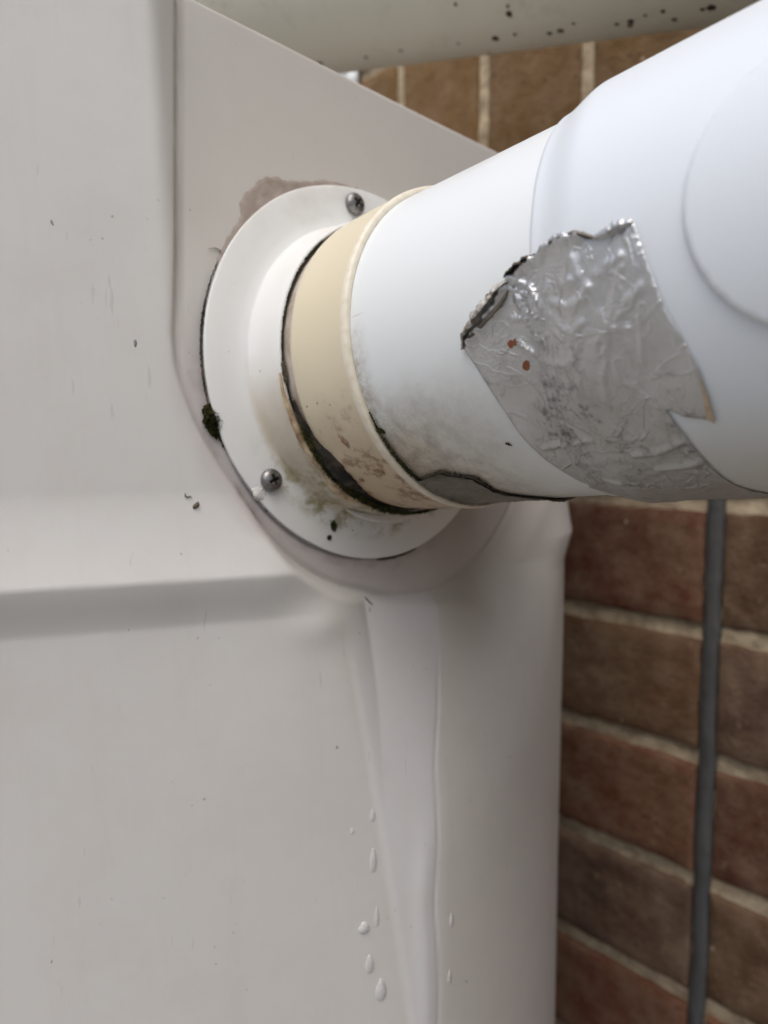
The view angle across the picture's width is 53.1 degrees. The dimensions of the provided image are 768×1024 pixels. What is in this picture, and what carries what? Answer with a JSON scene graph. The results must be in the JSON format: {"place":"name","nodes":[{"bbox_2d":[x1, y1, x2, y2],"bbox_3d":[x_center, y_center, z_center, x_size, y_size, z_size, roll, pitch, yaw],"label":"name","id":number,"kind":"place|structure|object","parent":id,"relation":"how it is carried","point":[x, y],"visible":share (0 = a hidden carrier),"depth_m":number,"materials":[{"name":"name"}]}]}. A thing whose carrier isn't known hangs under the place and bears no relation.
{"place":"outdoors","nodes":[
{"label":"outdoors","id":0,"kind":"place"},
{"label":"ground","id":1,"kind":"structure","parent":0,"visible":0},
{"bbox_2d":[0,0,571,1023],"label":"plastic casing","id":2,"kind":"object","parent":1,"relation":"on","point":[232,712],"visible":0.69,"depth_m":0.28,"materials":[{"name":"white plastic"}]},
{"bbox_2d":[193,502,199,508],"bbox_3d":[-0.066,-0.002,0.269,0.003,0.002,0.001,-34,11,-19],"label":"leaf flake","id":3,"kind":"object","parent":2,"relation":"on","point":[196,505],"visible":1,"depth_m":0.27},
{"bbox_2d":[203,185,460,557],"bbox_3d":[0.002,-0.056,0.310,0.152,0.152,0.041,-5,7,-44],"label":"pipe flange","id":4,"kind":"object","parent":2,"relation":"attached to","point":[289,484],"visible":0.7,"depth_m":0.28,"materials":[{"name":"plastic"}]},
{"bbox_2d":[199,261,217,409],"bbox_3d":[-0.061,-0.060,0.271,0.010,0.058,0.003,-4,-1,-40],"label":"grime line","id":5,"kind":"object","parent":4,"relation":"attached to","point":[200,339],"visible":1,"depth_m":0.27,"materials":[{"name":"black"}]},
{"bbox_2d":[202,403,222,439],"bbox_3d":[-0.059,-0.032,0.270,0.009,0.013,0.004,-24,13,-33],"label":"moss tuft","id":6,"kind":"object","parent":4,"relation":"attached to","point":[210,421],"visible":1,"depth_m":0.27,"materials":[{"name":"green plant"}]},
{"bbox_2d":[280,360,287,383],"bbox_3d":[-0.035,-0.049,0.267,0.003,0.009,0.001,-4,7,22],"label":"moss tuft","id":7,"kind":"object","parent":4,"relation":"attached to","point":[284,372],"visible":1,"depth_m":0.27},
{"bbox_2d":[232,463,359,558],"bbox_3d":[-0.032,0.001,0.294,0.057,0.040,0.003,-4,0,-42],"label":"grime line","id":8,"kind":"object","parent":4,"relation":"attached to","point":[280,524],"visible":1,"depth_m":0.29,"materials":[{"name":"black"}]},
{"bbox_2d":[281,239,323,411],"bbox_3d":[-0.028,-0.067,0.274,0.022,0.064,0.003,-4,0,-40],"label":"moss strip","id":9,"kind":"object","parent":4,"relation":"attached to","point":[290,289],"visible":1,"depth_m":0.27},
{"bbox_2d":[330,520,336,531],"bbox_3d":[-0.019,0.005,0.301,0.004,0.005,0.002,-19,12,-39],"label":"moss tuft","id":10,"kind":"object","parent":4,"relation":"attached to","point":[333,525],"visible":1,"depth_m":0.30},
{"bbox_2d":[283,0,767,508],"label":"drain pipe","id":11,"kind":"object","parent":4,"relation":"attached to","point":[666,151],"visible":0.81,"depth_m":0.19,"materials":[{"name":"white plastic"}]},
{"bbox_2d":[338,435,348,447],"bbox_3d":[-0.014,-0.024,0.258,0.001,0.006,0.002,-42,7,-34],"label":"brown flake","id":12,"kind":"object","parent":11,"relation":"on","point":[344,442],"visible":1,"depth_m":0.26,"materials":[{"name":"brown"}]},
{"bbox_2d":[300,424,436,515],"bbox_3d":[-0.003,-0.015,0.290,0.069,0.036,0.011,-4,1,-41],"label":"moss strip","id":13,"kind":"object","parent":11,"relation":"attached to","point":[357,496],"visible":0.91,"depth_m":0.28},
{"bbox_2d":[375,427,385,433],"bbox_3d":[-0.003,-0.026,0.246,0.008,0.003,0.002,23,51,29],"label":"moss tuft","id":14,"kind":"object","parent":11,"relation":"attached to","point":[380,430],"visible":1,"depth_m":0.24,"materials":[{"name":"green plant"}]},
{"bbox_2d":[369,412,433,493],"bbox_3d":[0.013,-0.017,0.257,0.044,0.032,0.002,-4,1,-41],"label":"moss strip","id":15,"kind":"object","parent":11,"relation":"attached to","point":[394,454],"visible":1,"depth_m":0.25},
{"bbox_2d":[384,437,575,505],"bbox_3d":[0.036,-0.013,0.254,0.064,0.024,0.037,-4,6,-39],"label":"tape scrap","id":16,"kind":"object","parent":11,"relation":"attached to","point":[463,490],"visible":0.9,"depth_m":0.25,"materials":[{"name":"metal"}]},
{"bbox_2d":[460,218,767,502],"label":"foil tape","id":17,"kind":"object","parent":11,"relation":"attached to","point":[574,346],"visible":0.98,"depth_m":0.18,"materials":[{"name":"silver metal"}]},
{"bbox_2d":[358,922,369,933],"bbox_3d":[-0.008,0.166,0.305,0.005,0.005,0.001,-2,5,-18],"label":"water droplet","id":18,"kind":"object","parent":2,"relation":"attached to","point":[364,927],"visible":1,"depth_m":0.30,"materials":[{"name":"white"}]},
{"bbox_2d":[365,955,373,973],"bbox_3d":[-0.006,0.181,0.307,0.004,0.008,0.001,-2,5,-20],"label":"water droplet","id":19,"kind":"object","parent":2,"relation":"attached to","point":[369,966],"visible":1,"depth_m":0.31,"materials":[{"name":"white"}]},
{"bbox_2d":[370,809,374,820],"bbox_3d":[-0.004,0.120,0.304,0.002,0.005,0.001,-2,0,-21],"label":"water droplet","id":20,"kind":"object","parent":2,"relation":"attached to","point":[372,816],"visible":1,"depth_m":0.30,"materials":[{"name":"white"}]},
{"bbox_2d":[370,848,376,871],"bbox_3d":[-0.004,0.138,0.305,0.003,0.010,0.001,-2,5,-20],"label":"water droplet","id":21,"kind":"object","parent":2,"relation":"attached to","point":[373,862],"visible":1,"depth_m":0.30,"materials":[{"name":"white"}]},
{"bbox_2d":[374,906,378,926],"bbox_3d":[-0.003,0.162,0.307,0.002,0.009,0.002,-2,-1,-24],"label":"water droplet","id":22,"kind":"object","parent":2,"relation":"attached to","point":[376,918],"visible":1,"depth_m":0.31,"materials":[{"name":"white"}]},
{"bbox_2d":[375,978,385,1000],"bbox_3d":[-0.001,0.193,0.310,0.005,0.010,0.001,-2,6,-18],"label":"water droplet","id":23,"kind":"object","parent":2,"relation":"attached to","point":[380,993],"visible":1,"depth_m":0.31,"materials":[{"name":"white"}]},
{"bbox_2d":[376,548,415,560],"bbox_3d":[0.005,0.018,0.325,0.023,0.004,0.002,-4,2,-42],"label":"grime line","id":24,"kind":"object","parent":2,"relation":"attached to","point":[394,556],"visible":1,"depth_m":0.32,"materials":[{"name":"black"}]},
{"bbox_2d":[448,970,451,983],"bbox_3d":[0.028,0.197,0.326,0.002,0.007,0.001,-4,6,-39],"label":"water droplet","id":25,"kind":"object","parent":2,"relation":"attached to","point":[449,977],"visible":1,"depth_m":0.33,"materials":[{"name":"white"}]},
{"bbox_2d":[450,912,453,927],"bbox_3d":[0.029,0.172,0.324,0.003,0.007,0.001,-5,7,-43],"label":"water droplet","id":26,"kind":"object","parent":2,"relation":"attached to","point":[451,920],"visible":1,"depth_m":0.32,"materials":[{"name":"white"}]},
{"bbox_2d":[358,27,767,1023],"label":"brick wall","id":27,"kind":"structure","parent":1,"relation":"on","point":[662,871],"depth_m":0.54,"materials":[{"name":"brown brick"}]},
{"bbox_2d":[341,71,358,83],"bbox_3d":[-0.042,-0.409,0.728,0.024,0.030,0.030,-4,7,-42],"label":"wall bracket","id":28,"kind":"object","parent":27,"relation":"attached to","point":[353,76],"depth_m":0.72,"materials":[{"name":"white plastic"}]},
{"bbox_2d":[194,0,759,73],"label":"waste pipe","id":29,"kind":"object","parent":27,"relation":"attached to","point":[342,36],"visible":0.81,"depth_m":0.46,"materials":[{"name":"plastic"}]}
]}

